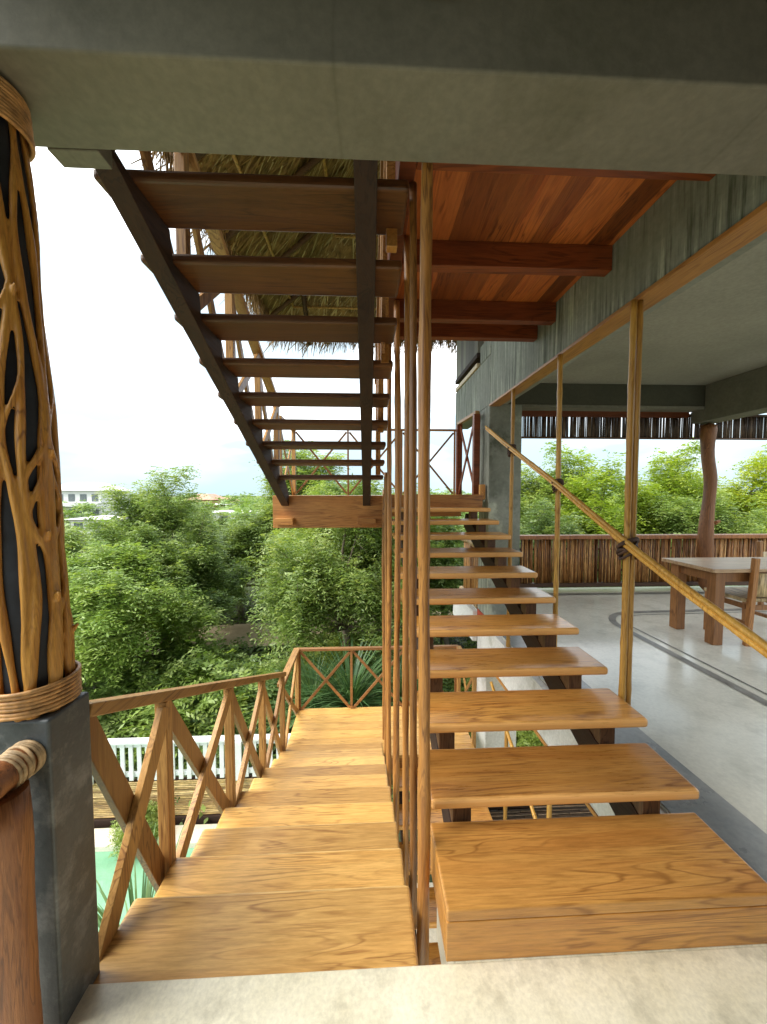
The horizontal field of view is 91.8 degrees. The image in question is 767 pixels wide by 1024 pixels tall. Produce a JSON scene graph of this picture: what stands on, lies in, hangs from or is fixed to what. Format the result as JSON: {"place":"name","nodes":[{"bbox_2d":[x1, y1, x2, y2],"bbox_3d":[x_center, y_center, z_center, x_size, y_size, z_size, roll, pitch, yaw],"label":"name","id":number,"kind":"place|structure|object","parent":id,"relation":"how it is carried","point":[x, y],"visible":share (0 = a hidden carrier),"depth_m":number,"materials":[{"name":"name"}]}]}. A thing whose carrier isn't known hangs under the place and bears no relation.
{"place":"outdoors","nodes":[
{"label":"outdoors","id":0,"kind":"place"},
{"bbox_2d":[70,515,122,534],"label":"house","id":1,"kind":"structure","parent":0,"point":[72,520],"depth_m":42.64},
{"bbox_2d":[95,848,193,931],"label":"pool water","id":2,"kind":"structure","parent":0,"point":[105,867],"depth_m":4.58,"materials":[{"name":"liquid"}]},
{"bbox_2d":[96,823,184,932],"bbox_3d":[-1.890,3.632,2.868,2.195,1.864,2.299,0,3,-3],"label":"spiky plant","id":3,"kind":"object","parent":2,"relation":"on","point":[147,891],"visible":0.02,"depth_m":3.13,"materials":[{"name":"green plant"}]},
{"bbox_2d":[188,494,223,506],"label":"house","id":4,"kind":"structure","parent":0,"point":[210,497],"depth_m":69.05,"materials":[{"name":"ceramic"}]},
{"bbox_2d":[206,503,230,510],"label":"house","id":5,"kind":"structure","parent":0,"point":[217,506],"depth_m":60.88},
{"bbox_2d":[209,510,258,520],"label":"house","id":6,"kind":"structure","parent":0,"point":[229,511],"depth_m":49.26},
{"bbox_2d":[129,611,453,655],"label":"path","id":7,"kind":"structure","parent":0,"point":[234,631],"depth_m":12.18,"materials":[{"name":"concrete"}]},
{"bbox_2d":[478,463,657,586],"bbox_3d":[5.645,1.163,13.015,6.108,5.826,6.423,-2,3,-31],"label":"tree","id":8,"kind":"object","parent":7,"relation":"on","point":[537,486],"visible":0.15,"depth_m":12.69,"materials":[{"name":"green plant"}]},
{"bbox_2d":[538,441,681,586],"bbox_3d":[6.796,0.759,12.522,6.015,6.681,5.770,0,3,1],"label":"tree","id":9,"kind":"object","parent":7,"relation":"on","point":[589,487],"visible":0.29,"depth_m":11.30,"materials":[{"name":"green plant"}]},
{"bbox_2d":[66,496,516,882],"bbox_3d":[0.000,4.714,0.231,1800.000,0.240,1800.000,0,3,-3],"label":"ground","id":10,"kind":"structure","parent":0,"point":[270,650],"depth_m":11.61,"materials":[{"name":"green plant"}]},
{"bbox_2d":[65,522,94,563],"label":"tree","id":11,"kind":"object","parent":10,"relation":"on","point":[71,537],"visible":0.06,"depth_m":9.77,"materials":[{"name":"green plant"}]},
{"bbox_2d":[61,482,132,524],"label":"house","id":12,"kind":"structure","parent":10,"relation":"on","point":[73,493],"depth_m":56.05,"materials":[{"name":"paint"}]},
{"bbox_2d":[68,494,74,501],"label":"window","id":13,"kind":"structure","parent":12,"relation":"in","point":[71,497],"depth_m":55.88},
{"bbox_2d":[80,494,86,501],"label":"window","id":14,"kind":"structure","parent":12,"relation":"in","point":[82,496],"depth_m":55.95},
{"bbox_2d":[92,494,97,500],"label":"window","id":15,"kind":"structure","parent":12,"relation":"in","point":[94,498],"depth_m":56.03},
{"bbox_2d":[101,717,128,762],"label":"shrub","id":16,"kind":"object","parent":10,"relation":"on","point":[109,729],"visible":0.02,"depth_m":6.19,"materials":[{"name":"green plant"}]},
{"bbox_2d":[108,800,158,858],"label":"shrub","id":17,"kind":"object","parent":10,"relation":"on","point":[152,814],"visible":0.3,"depth_m":4.94,"materials":[{"name":"green plant"}]},
{"bbox_2d":[82,647,202,770],"bbox_3d":[-4.585,3.779,6.569,3.109,2.210,3.238,-1,3,-16],"label":"shrub","id":18,"kind":"object","parent":10,"relation":"on","point":[106,690],"visible":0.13,"depth_m":6.58,"materials":[{"name":"green plant"}]},
{"bbox_2d":[66,538,232,722],"bbox_3d":[-5.317,2.453,7.595,4.220,3.769,4.447,-1,3,-25],"label":"tree","id":19,"kind":"object","parent":10,"relation":"on","point":[107,595],"visible":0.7,"depth_m":6.81,"materials":[{"name":"green plant"}]},
{"bbox_2d":[117,727,184,778],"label":"shrub","id":20,"kind":"object","parent":10,"relation":"on","point":[135,765],"visible":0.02,"depth_m":5.76,"materials":[{"name":"green plant"}]},
{"bbox_2d":[94,824,216,851],"bbox_3d":[-3.977,4.581,2.962,5.300,0.160,4.420,0,3,-3],"label":"pool coping","id":21,"kind":"object","parent":10,"relation":"on","point":[102,839],"depth_m":5.05,"materials":[{"name":"stone"}]},
{"bbox_2d":[71,463,247,652],"bbox_3d":[-5.773,1.462,9.668,3.776,5.548,4.361,1,3,12],"label":"tree","id":22,"kind":"object","parent":10,"relation":"on","point":[158,513],"visible":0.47,"depth_m":9.38,"materials":[{"name":"green plant"}]},
{"bbox_2d":[92,775,256,827],"bbox_3d":[-3.906,4.128,5.268,5.450,0.640,0.080,0,3,-3],"label":"wooden deck","id":23,"kind":"object","parent":10,"relation":"on","point":[184,788],"visible":0.22,"depth_m":5.29,"materials":[{"name":"wood"}]},
{"bbox_2d":[92,733,290,784],"bbox_3d":[-3.920,3.511,5.227,5.480,0.595,0.120,0,3,-3],"label":"picket fence","id":24,"kind":"object","parent":23,"relation":"on","point":[122,744],"visible":0.17,"depth_m":5.25,"materials":[{"name":"white paint"}]},
{"bbox_2d":[99,624,254,724],"bbox_3d":[-4.297,3.709,7.982,3.109,2.210,3.238,-1,3,-16],"label":"shrub","id":25,"kind":"object","parent":10,"relation":"on","point":[169,652],"visible":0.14,"depth_m":8.17,"materials":[{"name":"green plant"}]},
{"bbox_2d":[93,525,261,642],"bbox_3d":[-5.726,2.243,9.837,4.713,3.971,4.647,-1,3,-27],"label":"tree","id":26,"kind":"object","parent":10,"relation":"on","point":[231,579],"visible":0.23,"depth_m":9.74,"materials":[{"name":"green plant"}]},
{"bbox_2d":[108,633,279,775],"bbox_3d":[-3.557,3.829,6.916,3.120,2.645,3.123,-1,3,-21],"label":"shrub","id":27,"kind":"object","parent":10,"relation":"on","point":[194,666],"visible":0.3,"depth_m":6.70,"materials":[{"name":"green plant"}]},
{"bbox_2d":[166,498,237,568],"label":"tree","id":28,"kind":"object","parent":10,"relation":"on","point":[195,518],"visible":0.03,"depth_m":14.42,"materials":[{"name":"green plant"}]},
{"bbox_2d":[174,710,274,804],"bbox_3d":[-2.740,4.094,6.122,2.112,1.380,2.038,-1,3,-19],"label":"shrub","id":29,"kind":"object","parent":10,"relation":"on","point":[217,754],"visible":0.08,"depth_m":6.14,"materials":[{"name":"green plant"}]},
{"bbox_2d":[176,505,279,621],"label":"tree","id":30,"kind":"object","parent":10,"relation":"on","point":[242,534],"visible":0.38,"depth_m":12.85,"materials":[{"name":"green plant"}]},
{"bbox_2d":[181,653,295,759],"bbox_3d":[-2.798,3.877,7.365,3.169,2.070,3.058,-1,3,-27],"label":"shrub","id":31,"kind":"object","parent":10,"relation":"on","point":[269,693],"visible":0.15,"depth_m":6.94,"materials":[{"name":"green plant"}]},
{"bbox_2d":[235,646,334,733],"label":"shrub","id":32,"kind":"object","parent":10,"relation":"on","point":[280,664],"visible":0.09,"depth_m":7.77,"materials":[{"name":"green plant"}]},
{"bbox_2d":[218,439,360,592],"bbox_3d":[-3.240,0.450,14.900,6.814,7.062,5.900,-2,3,-35],"label":"tree","id":33,"kind":"object","parent":10,"relation":"on","point":[306,470],"visible":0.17,"depth_m":13.64,"materials":[{"name":"green plant"}]},
{"bbox_2d":[82,587,532,824],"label":"undergrowth","id":34,"kind":"object","parent":10,"relation":"on","point":[246,651],"visible":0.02,"depth_m":10.77,"materials":[{"name":"green plant"}]},
{"bbox_2d":[244,641,377,747],"bbox_3d":[-1.247,3.375,6.634,2.435,2.011,2.561,0,3,-3],"label":"spiky plant","id":35,"kind":"object","parent":10,"relation":"on","point":[308,681],"visible":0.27,"depth_m":6.64,"materials":[{"name":"green plant"}]},
{"bbox_2d":[284,628,340,667],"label":"shrub","id":36,"kind":"object","parent":10,"relation":"on","point":[323,638],"visible":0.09,"depth_m":9.76,"materials":[{"name":"green plant"}]},
{"bbox_2d":[257,480,380,634],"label":"tree","id":37,"kind":"object","parent":10,"relation":"on","point":[314,489],"visible":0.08,"depth_m":9.97,"materials":[{"name":"green plant"}]},
{"bbox_2d":[274,628,401,727],"bbox_3d":[-0.592,3.286,6.505,2.594,2.201,2.550,1,3,19],"label":"spiky plant","id":38,"kind":"object","parent":10,"relation":"on","point":[357,691],"visible":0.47,"depth_m":6.42,"materials":[{"name":"green plant"}]},
{"bbox_2d":[286,621,392,707],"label":"shrub","id":39,"kind":"object","parent":10,"relation":"on","point":[336,642],"visible":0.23,"depth_m":8.94,"materials":[{"name":"green plant"}]},
{"bbox_2d":[240,473,452,672],"bbox_3d":[-0.791,1.685,8.822,5.139,5.190,4.887,-1,3,-25],"label":"tree","id":40,"kind":"object","parent":10,"relation":"on","point":[298,589],"visible":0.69,"depth_m":7.52,"materials":[{"name":"green plant"}]},
{"bbox_2d":[293,480,465,629],"bbox_3d":[-0.241,1.528,11.652,6.202,5.226,6.114,2,3,36],"label":"tree","id":41,"kind":"object","parent":10,"relation":"on","point":[335,488],"visible":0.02,"depth_m":10.52,"materials":[{"name":"green plant"}]},
{"bbox_2d":[287,706,474,772],"bbox_3d":[-0.049,3.569,4.610,2.140,1.820,0.945,0,3,-3],"label":"stair landing","id":42,"kind":"object","parent":10,"relation":"on","point":[312,726],"visible":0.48,"depth_m":4.57,"materials":[{"name":"wood"}]},
{"bbox_2d":[93,742,418,983],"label":"wooden staircase","id":43,"kind":"structure","parent":42,"relation":"on","point":[293,863],"depth_m":1.55,"materials":[{"name":"brown wood"}]},
{"bbox_2d":[89,672,285,960],"bbox_3d":[-1.013,1.614,2.574,0.085,2.167,2.759,0,3,-3],"label":"stair railing","id":44,"kind":"object","parent":43,"relation":"attached to","point":[127,806],"visible":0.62,"depth_m":1.64,"materials":[{"name":"brown wood"}]},
{"bbox_2d":[386,344,391,787],"bbox_3d":[0.050,0.575,3.287,0.049,4.040,0.053,0,3,-3],"label":"timber pole","id":45,"kind":"object","parent":43,"relation":"attached to","point":[389,567],"visible":0.88,"depth_m":3.27,"materials":[{"name":"brown wood"}]},
{"bbox_2d":[277,648,299,746],"bbox_3d":[-1.127,2.273,4.490,0.080,0.900,0.940,0,3,-3],"label":"landing railing","id":46,"kind":"object","parent":42,"relation":"on","point":[293,657],"visible":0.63,"depth_m":4.61,"materials":[{"name":"brown wood"}]},
{"bbox_2d":[299,645,457,709],"bbox_3d":[-0.069,2.251,4.998,2.160,0.895,0.055,0,3,-3],"label":"landing railing","id":47,"kind":"object","parent":42,"relation":"on","point":[351,651],"visible":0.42,"depth_m":4.96,"materials":[{"name":"brown wood"}]},
{"bbox_2d":[382,490,384,739],"bbox_3d":[0.004,1.377,4.319,0.054,3.266,0.052,0,3,-3],"label":"timber pole","id":48,"kind":"object","parent":42,"relation":"attached to","point":[383,635],"visible":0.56,"depth_m":4.30,"materials":[{"name":"brown wood"}]},
{"bbox_2d":[456,646,476,747],"bbox_3d":[1.028,2.268,4.647,0.060,0.895,0.780,0,3,-3],"label":"landing railing","id":49,"kind":"object","parent":42,"relation":"on","point":[473,681],"visible":0.27,"depth_m":4.32,"materials":[{"name":"brown wood"}]},
{"bbox_2d":[365,632,417,693],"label":"shrub","id":50,"kind":"object","parent":10,"relation":"on","point":[381,653],"visible":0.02,"depth_m":9.34,"materials":[{"name":"green plant"}]},
{"bbox_2d":[353,637,451,706],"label":"spiky plant","id":51,"kind":"object","parent":10,"relation":"on","point":[380,662],"visible":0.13,"depth_m":6.77,"materials":[{"name":"green plant"}]},
{"bbox_2d":[353,489,467,644],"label":"tree","id":52,"kind":"object","parent":10,"relation":"on","point":[445,583],"visible":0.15,"depth_m":9.10,"materials":[{"name":"green plant"}]},
{"bbox_2d":[62,488,763,562],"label":"wood","id":53,"kind":"object","parent":10,"relation":"on","point":[248,502],"visible":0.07,"depth_m":54.57,"materials":[{"name":"green plant"}]},
{"bbox_2d":[416,882,437,942],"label":"terrace","id":54,"kind":"structure","parent":10,"relation":"on","point":[432,934],"depth_m":3.93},
{"bbox_2d":[488,804,592,819],"bbox_3d":[2.535,3.983,4.535,2.954,0.900,0.066,0,3,-3],"label":"reed screen","id":55,"kind":"object","parent":54,"relation":"on","point":[558,811],"visible":0.06,"depth_m":4.47,"materials":[{"name":"wicker"}]},
{"bbox_2d":[434,640,472,691],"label":"shrub","id":56,"kind":"object","parent":10,"relation":"on","point":[449,680],"visible":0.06,"depth_m":8.11,"materials":[{"name":"green plant"}]},
{"bbox_2d":[476,405,521,747],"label":"concrete column","id":57,"kind":"structure","parent":10,"relation":"on","point":[494,468],"depth_m":4.35,"materials":[{"name":"concrete"}]},
{"bbox_2d":[455,341,505,428],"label":"parapet","id":58,"kind":"structure","parent":57,"relation":"on","point":[473,374],"depth_m":5.01,"materials":[{"name":"grey concrete"}]},
{"bbox_2d":[489,174,766,405],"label":"concrete girder","id":59,"kind":"object","parent":57,"relation":"on","point":[677,238],"visible":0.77,"depth_m":1.89,"materials":[{"name":"concrete"}]},
{"bbox_2d":[387,161,715,341],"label":"wooden platform","id":60,"kind":"structure","parent":59,"relation":"attached to","point":[518,252],"depth_m":2.06,"materials":[{"name":"red wood"}]},
{"bbox_2d":[402,235,409,885],"bbox_3d":[0.119,0.328,1.945,0.041,3.416,0.043,0,3,-3],"label":"timber pole","id":61,"kind":"object","parent":60,"relation":"attached to","point":[405,705],"visible":0.84,"depth_m":1.94,"materials":[{"name":"brown wood"}]},
{"bbox_2d":[408,181,416,929],"bbox_3d":[0.130,0.269,1.622,0.046,3.266,0.046,0,3,-3],"label":"timber pole","id":62,"kind":"object","parent":60,"relation":"attached to","point":[412,569],"visible":0.99,"depth_m":1.60,"materials":[{"name":"brown wood"}]},
{"bbox_2d":[470,730,543,746],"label":"shrub","id":63,"kind":"object","parent":10,"relation":"on","point":[532,738],"visible":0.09,"depth_m":6.18,"materials":[{"name":"green plant"}]},
{"bbox_2d":[443,494,621,587],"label":"tree","id":64,"kind":"object","parent":10,"relation":"on","point":[538,520],"visible":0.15,"depth_m":10.11,"materials":[{"name":"green plant"}]},
{"bbox_2d":[608,437,766,585],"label":"tree","id":65,"kind":"object","parent":10,"relation":"on","point":[674,477],"visible":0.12,"depth_m":11.97,"materials":[{"name":"green plant"}]},
{"bbox_2d":[621,488,766,586],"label":"tree","id":66,"kind":"object","parent":10,"relation":"on","point":[685,519],"visible":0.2,"depth_m":10.31,"materials":[{"name":"green plant"}]},
{"bbox_2d":[684,444,766,585],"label":"tree","id":67,"kind":"object","parent":10,"relation":"on","point":[757,467],"visible":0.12,"depth_m":12.32,"materials":[{"name":"green plant"}]},
{"bbox_2d":[30,147,766,495],"label":"sky","id":68,"kind":"structure","parent":0,"point":[133,393],"materials":[{"name":"white"}]},
{"bbox_2d":[67,910,766,1023],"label":"floor","id":69,"kind":"structure","parent":0,"point":[716,985],"depth_m":1.11,"materials":[{"name":"concrete"}]},
{"bbox_2d":[0,740,46,1023],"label":"log handrail","id":70,"kind":"object","parent":69,"relation":"on","point":[22,762],"visible":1,"depth_m":0.92,"materials":[{"name":"wood"}]},
{"bbox_2d":[0,692,99,1023],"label":"concrete pillar","id":71,"kind":"structure","parent":69,"relation":"on","point":[61,786],"depth_m":1.04,"materials":[{"name":"concrete"}]},
{"bbox_2d":[0,75,82,721],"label":"log column","id":72,"kind":"structure","parent":71,"relation":"on","point":[40,669],"depth_m":1.00,"materials":[{"name":"brown wood"}]},
{"bbox_2d":[416,162,432,965],"bbox_3d":[0.148,0.212,1.341,0.057,3.125,0.056,0,3,-3],"label":"timber pole","id":73,"kind":"object","parent":69,"relation":"on","point":[423,540],"visible":0.91,"depth_m":1.32,"materials":[{"name":"brown wood"}]},
{"bbox_2d":[0,0,766,175],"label":"concrete beam","id":74,"kind":"structure","parent":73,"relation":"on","point":[679,86],"depth_m":1.00,"materials":[{"name":"concrete"}]},
{"bbox_2d":[691,366,766,423],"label":"cross beam","id":75,"kind":"structure","parent":74,"relation":"attached to","point":[742,395],"depth_m":4.98,"materials":[{"name":"grey concrete"}]},
{"bbox_2d":[482,636,665,815],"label":"edge beam","id":76,"kind":"structure","parent":69,"relation":"attached to","point":[556,737],"depth_m":2.92,"materials":[{"name":"concrete"}]},
{"bbox_2d":[392,507,766,961],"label":"wooden staircase","id":77,"kind":"structure","parent":69,"relation":"on","point":[638,871],"depth_m":1.48,"materials":[{"name":"brown wood"}]},
{"bbox_2d":[273,484,484,527],"bbox_3d":[-0.049,-0.093,4.776,2.470,0.500,0.985,0,3,-3],"label":"stair landing","id":78,"kind":"object","parent":77,"relation":"on","point":[326,511],"visible":0.69,"depth_m":4.27,"materials":[{"name":"brown wood"}]},
{"bbox_2d":[93,150,408,524],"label":"wooden staircase","id":79,"kind":"structure","parent":78,"relation":"on","point":[365,205],"depth_m":1.80,"materials":[{"name":"brown wood"}]},
{"bbox_2d":[139,151,279,474],"bbox_3d":[-1.110,-1.261,2.695,0.085,2.181,2.769,0,3,-3],"label":"stair railing","id":80,"kind":"object","parent":79,"relation":"attached to","point":[234,303],"visible":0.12,"depth_m":2.52,"materials":[{"name":"brown wood"}]},
{"bbox_2d":[374,161,396,474],"bbox_3d":[-0.009,-1.272,2.719,0.070,1.888,2.118,0,3,-3],"label":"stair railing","id":81,"kind":"object","parent":79,"relation":"attached to","point":[387,243],"visible":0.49,"depth_m":2.32,"materials":[{"name":"brown wood"}]},
{"bbox_2d":[384,472,386,763],"bbox_3d":[0.033,1.217,3.919,0.058,3.258,0.054,0,3,-3],"label":"timber pole","id":82,"kind":"object","parent":79,"relation":"attached to","point":[385,549],"visible":0.5,"depth_m":3.89,"materials":[{"name":"brown wood"}]},
{"bbox_2d":[279,415,295,494],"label":"landing railing","id":83,"kind":"object","parent":78,"relation":"on","point":[293,482],"visible":0.34,"depth_m":4.95,"materials":[{"name":"brown wood"}]},
{"bbox_2d":[296,429,455,494],"bbox_3d":[-0.115,-0.679,5.213,2.300,0.968,0.035,0,3,-3],"label":"landing railing","id":84,"kind":"object","parent":78,"relation":"on","point":[382,472],"visible":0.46,"depth_m":5.21,"materials":[{"name":"brown wood"}]},
{"bbox_2d":[455,411,479,494],"bbox_3d":[1.092,-0.699,4.866,0.079,1.080,0.760,0,3,-6],"label":"landing railing","id":85,"kind":"object","parent":78,"relation":"on","point":[475,439],"visible":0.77,"depth_m":4.69,"materials":[{"name":"red wood"}]},
{"bbox_2d":[393,300,400,833],"bbox_3d":[0.094,0.445,2.584,0.056,3.712,0.054,0,3,-3],"label":"timber pole","id":86,"kind":"object","parent":77,"relation":"attached to","point":[397,598],"visible":0.94,"depth_m":2.56,"materials":[{"name":"brown wood"}]},
{"bbox_2d":[392,767,492,964],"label":"wooden staircase","id":87,"kind":"structure","parent":0,"point":[481,814],"depth_m":3.58,"materials":[{"name":"brown wood"}]},
{"bbox_2d":[471,586,766,833],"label":"floor","id":88,"kind":"structure","parent":0,"point":[708,730],"depth_m":2.96,"materials":[{"name":"concrete"}]},
{"bbox_2d":[453,604,476,640],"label":"edge beam","id":89,"kind":"structure","parent":88,"relation":"attached to","point":[464,609],"depth_m":5.14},
{"bbox_2d":[459,540,477,607],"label":"reed parapet","id":90,"kind":"structure","parent":88,"relation":"on","point":[470,583],"depth_m":5.24,"materials":[{"name":"wood"}]},
{"bbox_2d":[503,389,516,819],"bbox_3d":[1.236,1.371,3.690,0.095,5.104,0.081,0,3,-3],"label":"bamboo post","id":91,"kind":"object","parent":88,"relation":"attached to","point":[510,454],"visible":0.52,"depth_m":3.60,"materials":[{"name":"wood"}]},
{"bbox_2d":[546,354,565,817],"bbox_3d":[1.286,1.262,2.805,0.102,4.804,0.083,0,3,-3],"label":"bamboo post","id":92,"kind":"object","parent":88,"relation":"attached to","point":[558,493],"visible":0.6,"depth_m":2.72,"materials":[{"name":"wood"}]},
{"bbox_2d":[490,681,536,818],"bbox_3d":[1.234,2.620,2.737,0.038,1.425,2.713,0,3,-3],"label":"bamboo handrail","id":93,"kind":"object","parent":92,"relation":"attached to","point":[534,815],"visible":0.15,"depth_m":3.49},
{"bbox_2d":[485,426,766,657],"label":"bamboo handrail","id":94,"kind":"object","parent":92,"relation":"attached to","point":[748,636],"visible":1,"depth_m":1.71,"materials":[{"name":"wood"}]},
{"bbox_2d":[616,299,643,705],"bbox_3d":[1.318,0.001,1.988,0.116,2.204,0.105,0,3,-3],"label":"bamboo post","id":95,"kind":"object","parent":94,"relation":"attached to","point":[627,557],"visible":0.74,"depth_m":1.97,"materials":[{"name":"wood"}]},
{"bbox_2d":[548,592,704,594],"bbox_3d":[3.806,1.226,5.603,4.700,0.001,0.100,0,3,-3],"label":"floor inlay","id":96,"kind":"object","parent":88,"relation":"on","point":[613,593],"visible":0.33,"depth_m":5.59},
{"bbox_2d":[503,636,766,881],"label":"floor band","id":97,"kind":"object","parent":88,"relation":"on","point":[742,836],"visible":0.25,"depth_m":1.75,"materials":[{"name":"concrete"}]},
{"bbox_2d":[520,534,766,587],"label":"reed parapet","id":98,"kind":"structure","parent":88,"relation":"on","point":[582,554],"depth_m":5.82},
{"bbox_2d":[608,608,766,705],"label":"floor inlay","id":99,"kind":"object","parent":88,"relation":"on","point":[612,618],"visible":0.73,"depth_m":3.41,"materials":[{"name":"concrete"}]},
{"bbox_2d":[633,611,766,693],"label":"floor inlay","id":100,"kind":"object","parent":88,"relation":"on","point":[694,657],"visible":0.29,"depth_m":3.49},
{"bbox_2d":[697,423,720,589],"bbox_3d":[4.877,-0.058,5.588,0.301,2.538,0.212,0,3,-3],"label":"log post","id":101,"kind":"object","parent":88,"relation":"on","point":[707,520],"visible":0.87,"depth_m":5.52,"materials":[{"name":"wood"}]},
{"bbox_2d":[661,557,766,644],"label":"dining table","id":102,"kind":"object","parent":88,"relation":"on","point":[716,573],"visible":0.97,"depth_m":3.78,"materials":[{"name":"brown wood"}]},
{"bbox_2d":[703,558,766,646],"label":"wooden chair","id":103,"kind":"object","parent":88,"relation":"on","point":[752,593],"visible":0.69,"depth_m":3.64,"materials":[{"name":"brown wood"}]},
{"bbox_2d":[756,541,766,604],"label":"wooden chair","id":104,"kind":"object","parent":88,"relation":"on","point":[759,549],"visible":0.23,"depth_m":4.88,"materials":[{"name":"brown wood"}]},
{"bbox_2d":[541,239,766,384],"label":"ceiling","id":105,"kind":"structure","parent":0,"point":[710,328],"depth_m":3.79,"materials":[{"name":"paint"}]},
{"bbox_2d":[506,383,705,417],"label":"room beam","id":106,"kind":"structure","parent":105,"relation":"attached to","point":[610,400],"depth_m":5.38,"materials":[{"name":"grey concrete"}]},
{"bbox_2d":[522,414,766,439],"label":"reed valance","id":107,"kind":"object","parent":106,"relation":"hanging from","point":[610,428],"visible":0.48,"depth_m":5.74,"materials":[{"name":"wicker"}]},
{"bbox_3d":[5.339,-3.012,5.805,0.110,1.950,0.110,0,3,-3],"label":"roof post","id":108,"kind":"object","parent":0,"visible":0},
{"bbox_2d":[115,150,484,361],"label":"thatched roof","id":109,"kind":"structure","parent":108,"relation":"on","point":[286,244],"depth_m":5.77,"materials":[{"name":"plant"}]}
]}

